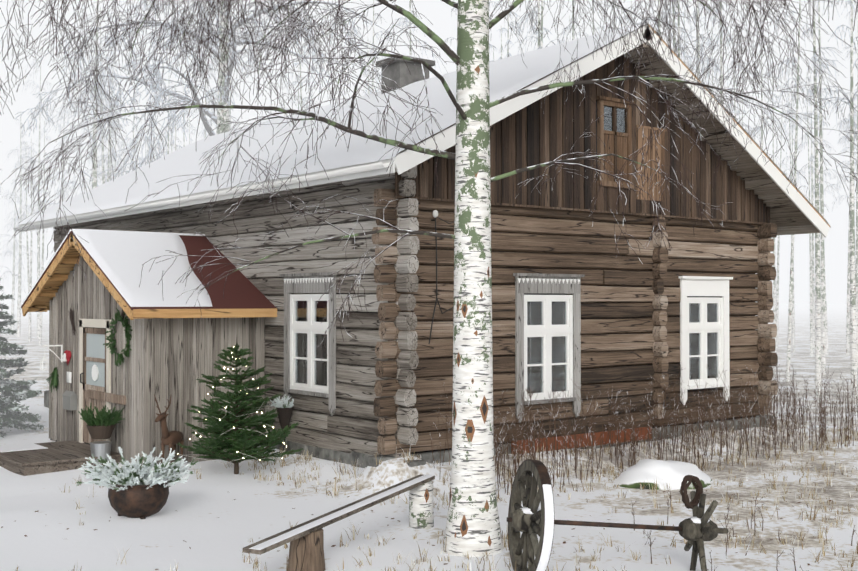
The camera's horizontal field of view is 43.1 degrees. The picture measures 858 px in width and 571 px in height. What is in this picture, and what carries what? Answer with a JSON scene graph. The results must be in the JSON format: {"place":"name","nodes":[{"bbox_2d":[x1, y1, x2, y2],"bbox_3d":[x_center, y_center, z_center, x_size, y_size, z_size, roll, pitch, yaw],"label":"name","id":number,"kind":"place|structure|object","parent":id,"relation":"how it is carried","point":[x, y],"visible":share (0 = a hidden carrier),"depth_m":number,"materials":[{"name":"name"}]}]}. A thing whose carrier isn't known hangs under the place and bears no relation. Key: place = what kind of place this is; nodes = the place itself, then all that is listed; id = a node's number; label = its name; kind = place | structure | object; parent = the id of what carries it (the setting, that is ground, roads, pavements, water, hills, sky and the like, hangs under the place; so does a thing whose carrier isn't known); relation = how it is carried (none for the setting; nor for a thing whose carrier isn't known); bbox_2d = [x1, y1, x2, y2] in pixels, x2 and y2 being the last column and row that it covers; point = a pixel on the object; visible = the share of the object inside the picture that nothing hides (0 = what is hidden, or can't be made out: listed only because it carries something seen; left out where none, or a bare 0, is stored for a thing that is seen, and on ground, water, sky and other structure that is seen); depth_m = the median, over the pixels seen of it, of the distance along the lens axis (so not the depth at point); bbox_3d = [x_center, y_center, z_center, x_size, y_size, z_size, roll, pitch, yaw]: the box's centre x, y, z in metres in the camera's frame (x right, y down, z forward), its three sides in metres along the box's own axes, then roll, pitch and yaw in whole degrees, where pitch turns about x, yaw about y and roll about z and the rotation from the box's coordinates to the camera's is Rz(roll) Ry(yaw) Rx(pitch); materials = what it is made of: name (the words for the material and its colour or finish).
{"place":"outdoors","nodes":[
{"label":"outdoors","id":0,"kind":"place"},
{"bbox_2d":[0,443,47,451],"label":"step snow","id":1,"kind":"structure","parent":0,"point":[17,447],"depth_m":16.69,"materials":[{"name":"white snow"}]},
{"bbox_2d":[21,229,211,306],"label":"porch snow","id":2,"kind":"structure","parent":0,"point":[120,258],"depth_m":16.32,"materials":[{"name":"white snow"}]},
{"bbox_2d":[249,474,434,549],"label":"bench snow","id":3,"kind":"structure","parent":0,"point":[270,542],"depth_m":9.87,"materials":[{"name":"white snow"}]},
{"bbox_2d":[377,53,433,60],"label":"chimney snow","id":4,"kind":"structure","parent":0,"point":[407,55],"depth_m":20.30,"materials":[{"name":"white snow"}]},
{"bbox_2d":[0,304,857,570],"bbox_3d":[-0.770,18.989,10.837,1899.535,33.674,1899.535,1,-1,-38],"label":"ground","id":5,"kind":"structure","parent":0,"point":[257,510],"depth_m":12.22,"materials":[{"name":"white snow"}]},
{"bbox_2d":[0,278,43,437],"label":"spruce","id":6,"kind":"object","parent":5,"relation":"on","point":[14,417],"depth_m":19.49,"materials":[{"name":"green plant"}]},
{"bbox_2d":[0,440,122,475],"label":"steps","id":7,"kind":"structure","parent":5,"relation":"on","point":[62,456],"depth_m":15.75,"materials":[{"name":"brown wood"}]},
{"bbox_2d":[90,441,111,463],"bbox_3d":[-4.807,2.449,15.918,0.310,0.300,0.310,1,-1,-38],"label":"bucket","id":8,"kind":"object","parent":7,"relation":"on","point":[102,449],"visible":0.73,"depth_m":15.80,"materials":[{"name":"grey metal"}]},
{"bbox_2d":[86,423,115,438],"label":"plant pot","id":9,"kind":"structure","parent":8,"relation":"on","point":[99,432],"depth_m":15.79,"materials":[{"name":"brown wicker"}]},
{"bbox_2d":[78,403,124,427],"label":"basket greens","id":10,"kind":"object","parent":9,"relation":"on","point":[103,416],"visible":0.9,"depth_m":15.82,"materials":[{"name":"green plant"}]},
{"bbox_2d":[108,481,169,518],"bbox_3d":[-3.181,2.351,11.905,0.670,0.430,0.670,1,-1,-38],"label":"bowl","id":11,"kind":"object","parent":5,"relation":"on","point":[139,501],"visible":0.62,"depth_m":11.65,"materials":[{"name":"brown metal"}]},
{"bbox_2d":[76,446,197,491],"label":"pot greens","id":12,"kind":"object","parent":11,"relation":"on","point":[160,474],"visible":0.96,"depth_m":11.74,"materials":[{"name":"plant"}]},
{"bbox_2d":[49,256,264,465],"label":"porch boards","id":13,"kind":"object","parent":5,"relation":"on","point":[175,358],"visible":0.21,"depth_m":16.02,"materials":[{"name":"grey wood"}]},
{"bbox_2d":[40,345,62,369],"bbox_3d":[-6.263,1.194,18.035,0.355,0.412,0.110,1,-1,-38],"label":"lantern bracket","id":14,"kind":"object","parent":13,"relation":"attached to","point":[44,358],"visible":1,"depth_m":17.98,"materials":[{"name":"white metal"}]},
{"bbox_2d":[46,367,57,392],"bbox_3d":[-6.320,1.589,18.274,0.414,0.443,0.180,-1,-1,39],"label":"swag","id":15,"kind":"object","parent":13,"relation":"attached to","point":[54,380],"visible":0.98,"depth_m":18.23,"materials":[{"name":"green plant"}]},
{"bbox_2d":[62,353,71,382],"bbox_3d":[-5.940,1.353,17.789,0.123,0.487,0.200,1,-1,-38],"label":"sign","id":16,"kind":"object","parent":13,"relation":"attached to","point":[69,375],"visible":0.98,"depth_m":17.78,"materials":[{"name":"white paint"}]},
{"bbox_2d":[64,350,70,365],"bbox_3d":[-5.927,1.192,17.826,0.100,0.260,0.260,1,-1,-38],"label":"heart decor","id":17,"kind":"object","parent":13,"relation":"attached to","point":[68,354],"visible":0.81,"depth_m":17.76,"materials":[{"name":"red fabric"}]},
{"bbox_2d":[63,390,77,410],"bbox_3d":[-5.831,1.864,17.651,0.130,0.300,0.380,1,-1,-38],"label":"mailbox","id":18,"kind":"object","parent":13,"relation":"attached to","point":[70,400],"visible":1,"depth_m":17.54,"materials":[{"name":"grey metal"}]},
{"bbox_2d":[79,319,110,442],"bbox_3d":[-5.208,1.514,16.949,0.050,1.980,1.260,1,-1,-38],"label":"door frame","id":19,"kind":"object","parent":13,"relation":"attached to","point":[100,323],"visible":0.62,"depth_m":17.13,"materials":[{"name":"white wood"}]},
{"bbox_2d":[83,327,125,442],"bbox_3d":[-4.982,1.570,16.643,0.085,1.820,1.780,1,-1,-38],"label":"door","id":20,"kind":"structure","parent":19,"relation":"in","point":[98,397],"depth_m":16.95,"materials":[{"name":"wood"}]},
{"bbox_2d":[91,364,98,380],"bbox_3d":[-5.208,1.362,16.951,0.020,0.260,0.260,1,-1,-38],"label":"door oval ornament","id":21,"kind":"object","parent":20,"relation":"attached to","point":[95,372],"depth_m":16.93,"materials":[{"name":"white"}]},
{"bbox_2d":[68,307,125,335],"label":"twig bundles","id":22,"kind":"object","parent":13,"relation":"attached to","point":[71,313],"visible":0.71,"depth_m":17.64,"materials":[{"name":"brown"}]},
{"bbox_2d":[103,308,132,366],"bbox_3d":[-4.574,0.764,16.017,0.196,0.879,0.886,1,-1,-38],"label":"wreath","id":23,"kind":"object","parent":13,"relation":"attached to","point":[119,317],"visible":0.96,"depth_m":16.00,"materials":[{"name":"green plant"}]},
{"bbox_2d":[22,233,276,319],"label":"roof fascia","id":24,"kind":"structure","parent":13,"relation":"on","point":[57,273],"depth_m":16.36,"materials":[{"name":"brown wood"}]},
{"bbox_2d":[21,231,275,309],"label":"porch roof","id":25,"kind":"structure","parent":24,"relation":"on","point":[241,291],"depth_m":16.72,"materials":[{"name":"red metal"}]},
{"bbox_2d":[154,394,183,463],"bbox_3d":[-3.673,2.050,15.287,0.271,1.064,0.658,0,-1,15],"label":"reindeer","id":26,"kind":"object","parent":5,"relation":"on","point":[171,439],"visible":0.94,"depth_m":15.22,"materials":[{"name":"brown wood"}]},
{"bbox_2d":[15,0,390,180],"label":"branches","id":27,"kind":"object","parent":5,"relation":"on","point":[155,91],"depth_m":36.05,"materials":[{"name":"grey plant"}]},
{"bbox_2d":[176,343,303,473],"bbox_3d":[-2.598,1.694,14.871,1.739,1.800,1.712,1,-1,-38],"label":"christmas tree","id":28,"kind":"object","parent":5,"relation":"on","point":[215,443],"depth_m":14.72,"materials":[{"name":"green plant"}]},
{"bbox_2d":[178,351,285,462],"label":"string lights","id":29,"kind":"object","parent":28,"relation":"on","point":[236,416],"visible":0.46,"depth_m":14.57},
{"bbox_2d":[276,406,292,441],"bbox_3d":[-2.099,2.028,15.807,0.260,0.520,0.260,1,-1,-38],"label":"cone basket","id":30,"kind":"object","parent":5,"relation":"on","point":[284,415],"visible":0.76,"depth_m":15.73,"materials":[{"name":"brown wicker"}]},
{"bbox_2d":[270,394,293,407],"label":"cone greens","id":31,"kind":"object","parent":30,"relation":"on","point":[279,403],"visible":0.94,"depth_m":15.77,"materials":[{"name":"white plant"}]},
{"bbox_2d":[288,528,324,570],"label":"stump","id":32,"kind":"object","parent":5,"relation":"on","point":[306,552],"visible":0.73,"depth_m":9.41,"materials":[{"name":"brown wood"}]},
{"bbox_2d":[243,474,434,554],"bbox_3d":[-0.728,2.090,10.159,3.056,0.203,0.180,2,-2,-62],"label":"bench plank","id":33,"kind":"object","parent":32,"relation":"on","point":[246,549],"visible":0.71,"depth_m":9.79,"materials":[{"name":"wood"}]},
{"bbox_2d":[44,390,775,467],"bbox_3d":[-2.616,2.521,18.477,7.394,0.529,15.807,2,-2,-69],"label":"foundation","id":34,"kind":"object","parent":5,"relation":"on","point":[364,460],"visible":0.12,"depth_m":15.25,"materials":[{"name":"stone"}]},
{"bbox_2d":[388,198,763,452],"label":"gable logs","id":35,"kind":"object","parent":34,"relation":"on","point":[573,247],"visible":0.5,"depth_m":16.17,"materials":[{"name":"brown wood"}]},
{"bbox_2d":[396,165,418,444],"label":"log ends","id":36,"kind":"object","parent":35,"relation":"attached to","point":[406,322],"visible":0.94,"depth_m":13.82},
{"bbox_2d":[18,21,830,227],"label":"roof snow","id":37,"kind":"structure","parent":35,"relation":"on","point":[510,75],"depth_m":17.59,"materials":[{"name":"white snow"}]},
{"bbox_2d":[376,56,434,93],"bbox_3d":[-0.446,-3.640,20.518,0.840,1.190,0.760,1,-1,-38],"label":"chimney","id":38,"kind":"object","parent":37,"relation":"on","point":[397,71],"visible":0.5,"depth_m":20.27,"materials":[{"name":"concrete"}]},
{"bbox_2d":[429,217,454,343],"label":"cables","id":39,"kind":"object","parent":35,"relation":"attached to","point":[436,301],"visible":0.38,"depth_m":14.23,"materials":[{"name":"black plastic"}]},
{"bbox_2d":[433,210,437,216],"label":"insulators","id":40,"kind":"object","parent":39,"relation":"attached to","point":[435,213],"visible":0.31,"depth_m":14.16,"materials":[{"name":"white ceramic"}]},
{"bbox_2d":[513,273,584,422],"bbox_3d":[1.726,0.878,15.504,1.330,2.090,0.085,1,-1,-38],"label":"window casing","id":41,"kind":"structure","parent":35,"relation":"attached to","point":[522,288],"depth_m":15.44,"materials":[{"name":"white wood"}]},
{"bbox_2d":[518,278,579,400],"bbox_3d":[1.695,0.764,15.546,1.232,1.720,0.105,1,-1,-38],"label":"window frame","id":42,"kind":"object","parent":41,"relation":"in","point":[546,330],"visible":0.92,"depth_m":15.54,"materials":[{"name":"white wood"}]},
{"bbox_2d":[527,301,565,393],"bbox_3d":[1.683,0.879,15.560,0.870,1.380,0.004,1,-1,-38],"label":"window glass","id":43,"kind":"object","parent":42,"relation":"in","point":[534,344],"depth_m":15.50,"materials":[{"name":"glass"}]},
{"bbox_2d":[395,42,819,234],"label":"purlins","id":44,"kind":"object","parent":35,"relation":"attached to","point":[771,183],"visible":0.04,"depth_m":17.93,"materials":[{"name":"wood"}]},
{"bbox_2d":[19,25,829,236],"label":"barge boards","id":45,"kind":"object","parent":44,"relation":"attached to","point":[406,160],"visible":0.57,"depth_m":15.59,"materials":[{"name":"white paint"}]},
{"bbox_2d":[13,162,389,230],"bbox_3d":[-4.867,-1.345,18.633,0.130,0.097,14.220,1,-1,-38],"label":"gutter","id":46,"kind":"object","parent":45,"relation":"attached to","point":[358,169],"visible":0.85,"depth_m":16.16,"materials":[{"name":"white paint"}]},
{"bbox_2d":[649,25,829,226],"bbox_3d":[5.033,-2.408,17.271,4.688,2.774,0.034,1,-1,-38],"label":"roof edge strip","id":47,"kind":"object","parent":45,"relation":"attached to","point":[745,132],"visible":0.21,"depth_m":17.39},
{"bbox_2d":[397,25,812,226],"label":"roof deck","id":48,"kind":"structure","parent":44,"relation":"on","point":[785,211],"depth_m":17.65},
{"bbox_2d":[596,100,754,194],"bbox_3d":[2.691,-2.355,16.314,7.800,2.500,0.001,1,-1,-38],"label":"batten","id":49,"kind":"object","parent":35,"relation":"on","point":[596,138],"depth_m":16.16,"materials":[{"name":"brown wood"}]},
{"bbox_2d":[395,54,769,222],"bbox_3d":[2.717,-2.361,16.296,7.934,2.534,0.050,1,-1,-38],"label":"gable siding","id":50,"kind":"object","parent":49,"relation":"attached to","point":[528,135],"visible":0.56,"depth_m":15.95,"materials":[{"name":"brown wood"}]},
{"bbox_2d":[596,96,634,188],"bbox_3d":[2.801,-2.140,16.332,0.780,1.330,0.100,1,-1,-38],"label":"door","id":51,"kind":"structure","parent":50,"relation":"attached to","point":[614,141],"depth_m":16.31,"materials":[{"name":"brown wood"}]},
{"bbox_2d":[604,106,626,132],"bbox_3d":[2.789,-2.486,16.352,0.540,0.397,0.002,1,-1,-38],"label":"gable window","id":52,"kind":"structure","parent":51,"relation":"in","point":[621,119],"depth_m":16.39,"materials":[{"name":"grey glass"}]},
{"bbox_2d":[636,125,666,200],"bbox_3d":[3.436,-1.885,16.839,0.670,1.135,0.070,1,-1,-38],"label":"attic hatch","id":53,"kind":"object","parent":50,"relation":"attached to","point":[641,141],"visible":0.71,"depth_m":16.82,"materials":[{"name":"brown wood"}]},
{"bbox_2d":[679,276,732,404],"bbox_3d":[4.492,0.885,17.682,1.290,2.060,0.145,1,-1,-38],"label":"window frame","id":54,"kind":"object","parent":35,"relation":"attached to","point":[702,286],"visible":0.98,"depth_m":17.67,"materials":[{"name":"white wood"}]},
{"bbox_2d":[689,303,717,379],"bbox_3d":[4.467,0.905,17.714,0.830,1.310,0.004,1,-1,-38],"label":"window glass","id":55,"kind":"object","parent":54,"relation":"in","point":[694,338],"depth_m":17.66,"materials":[{"name":"glass"}]},
{"bbox_2d":[652,217,777,418],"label":"log ends","id":56,"kind":"object","parent":35,"relation":"attached to","point":[767,357],"visible":0.92,"depth_m":18.39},
{"bbox_2d":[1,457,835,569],"bbox_3d":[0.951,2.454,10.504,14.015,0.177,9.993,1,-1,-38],"label":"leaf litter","id":57,"kind":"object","parent":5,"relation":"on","point":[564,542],"visible":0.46,"depth_m":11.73,"materials":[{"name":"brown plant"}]},
{"bbox_2d":[409,481,433,528],"bbox_3d":[-0.080,2.304,11.388,0.254,0.498,0.260,1,-1,-38],"label":"stump","id":58,"kind":"object","parent":5,"relation":"on","point":[421,510],"visible":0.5,"depth_m":11.28,"materials":[{"name":"white wood"}]},
{"bbox_2d":[0,0,857,556],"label":"birch","id":59,"kind":"object","parent":5,"relation":"on","point":[206,6],"depth_m":10.20,"materials":[{"name":"white plant"}]},
{"bbox_2d":[10,0,857,401],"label":"background trees","id":60,"kind":"object","parent":5,"relation":"on","point":[818,326],"visible":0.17,"depth_m":37.98,"materials":[{"name":"white plant"}]},
{"bbox_2d":[0,0,857,295],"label":"tree branches","id":61,"kind":"object","parent":60,"relation":"attached to","point":[536,32],"visible":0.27,"depth_m":46.63,"materials":[{"name":"grey plant"}]},
{"bbox_2d":[14,419,857,570],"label":"grass tufts","id":62,"kind":"object","parent":5,"relation":"on","point":[612,471],"visible":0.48,"depth_m":13.67,"materials":[{"name":"beige plant"}]},
{"bbox_2d":[156,210,755,453],"bbox_3d":[-1.335,0.459,21.478,7.600,3.820,12.900,1,-1,-38],"label":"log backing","id":63,"kind":"object","parent":5,"relation":"on","point":[537,294],"depth_m":16.23,"materials":[{"name":"black wood"}]},
{"bbox_2d":[53,173,408,457],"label":"long logs","id":64,"kind":"object","parent":63,"relation":"attached to","point":[351,431],"visible":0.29,"depth_m":15.49,"materials":[{"name":"wood"}]},
{"bbox_2d":[280,272,336,415],"bbox_3d":[-1.740,0.819,15.552,0.085,1.990,1.440,1,-1,-38],"label":"window casing","id":65,"kind":"structure","parent":64,"relation":"attached to","point":[307,287],"depth_m":15.40,"materials":[{"name":"white wood"}]},
{"bbox_2d":[284,277,332,393],"bbox_3d":[-1.700,0.704,15.584,0.105,1.620,1.344,1,-1,-38],"label":"window frame","id":66,"kind":"object","parent":65,"relation":"in","point":[311,327],"visible":0.92,"depth_m":15.58,"materials":[{"name":"white wood"}]},
{"bbox_2d":[295,301,326,385],"bbox_3d":[-1.684,0.820,15.595,0.004,1.280,0.980,1,-1,-38],"label":"window glass","id":67,"kind":"object","parent":66,"relation":"in","point":[320,374],"depth_m":15.52,"materials":[{"name":"glass"}]},
{"bbox_2d":[372,188,771,454],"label":"log corner ends","id":68,"kind":"object","parent":63,"relation":"attached to","point":[387,426],"visible":0.56,"depth_m":13.86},
{"bbox_2d":[511,427,651,453],"bbox_3d":[2.299,2.265,15.937,2.900,0.190,0.030,1,-1,-38],"label":"rusty board","id":69,"kind":"object","parent":5,"relation":"on","point":[605,433],"visible":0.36,"depth_m":15.91,"materials":[{"name":"brown metal"}]},
{"bbox_2d":[508,461,727,570],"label":"wagon wheels","id":70,"kind":"object","parent":5,"relation":"on","point":[530,527],"visible":0.85,"depth_m":9.28,"materials":[{"name":"wood"}]},
{"bbox_2d":[507,459,681,570],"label":"wheel and axle","id":71,"kind":"object","parent":70,"relation":"attached to","point":[542,470],"visible":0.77,"depth_m":9.23,"materials":[{"name":"brown wood"}]},
{"bbox_2d":[679,475,702,508],"bbox_3d":[2.280,1.797,9.447,0.239,0.296,0.090,1,-1,-38],"label":"rope coil","id":72,"kind":"object","parent":70,"relation":"in","point":[689,504],"visible":0.98,"depth_m":9.43,"materials":[{"name":"brown fabric"}]},
{"bbox_2d":[429,360,857,570],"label":"weeds","id":73,"kind":"object","parent":5,"relation":"on","point":[683,421],"visible":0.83,"depth_m":15.84,"materials":[{"name":"brown plant"}]},
{"bbox_2d":[612,459,711,489],"bbox_3d":[3.048,2.597,14.272,1.506,0.685,1.340,1,-1,-38],"label":"rock","id":74,"kind":"object","parent":5,"relation":"on","point":[661,472],"visible":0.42,"depth_m":13.84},
{"bbox_2d":[0,0,857,303],"label":"sky","id":75,"kind":"structure","parent":0,"point":[438,13],"materials":[{"name":"white"}]},
{"bbox_2d":[395,195,769,223],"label":"horizontal beam","id":76,"kind":"structure","parent":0,"point":[555,208],"depth_m":15.94,"materials":[{"name":"brown wood"}]},
{"bbox_2d":[520,484,709,570],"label":"snow","id":77,"kind":"structure","parent":0,"point":[548,529],"depth_m":8.67,"materials":[{"name":"white snow"}]}
]}

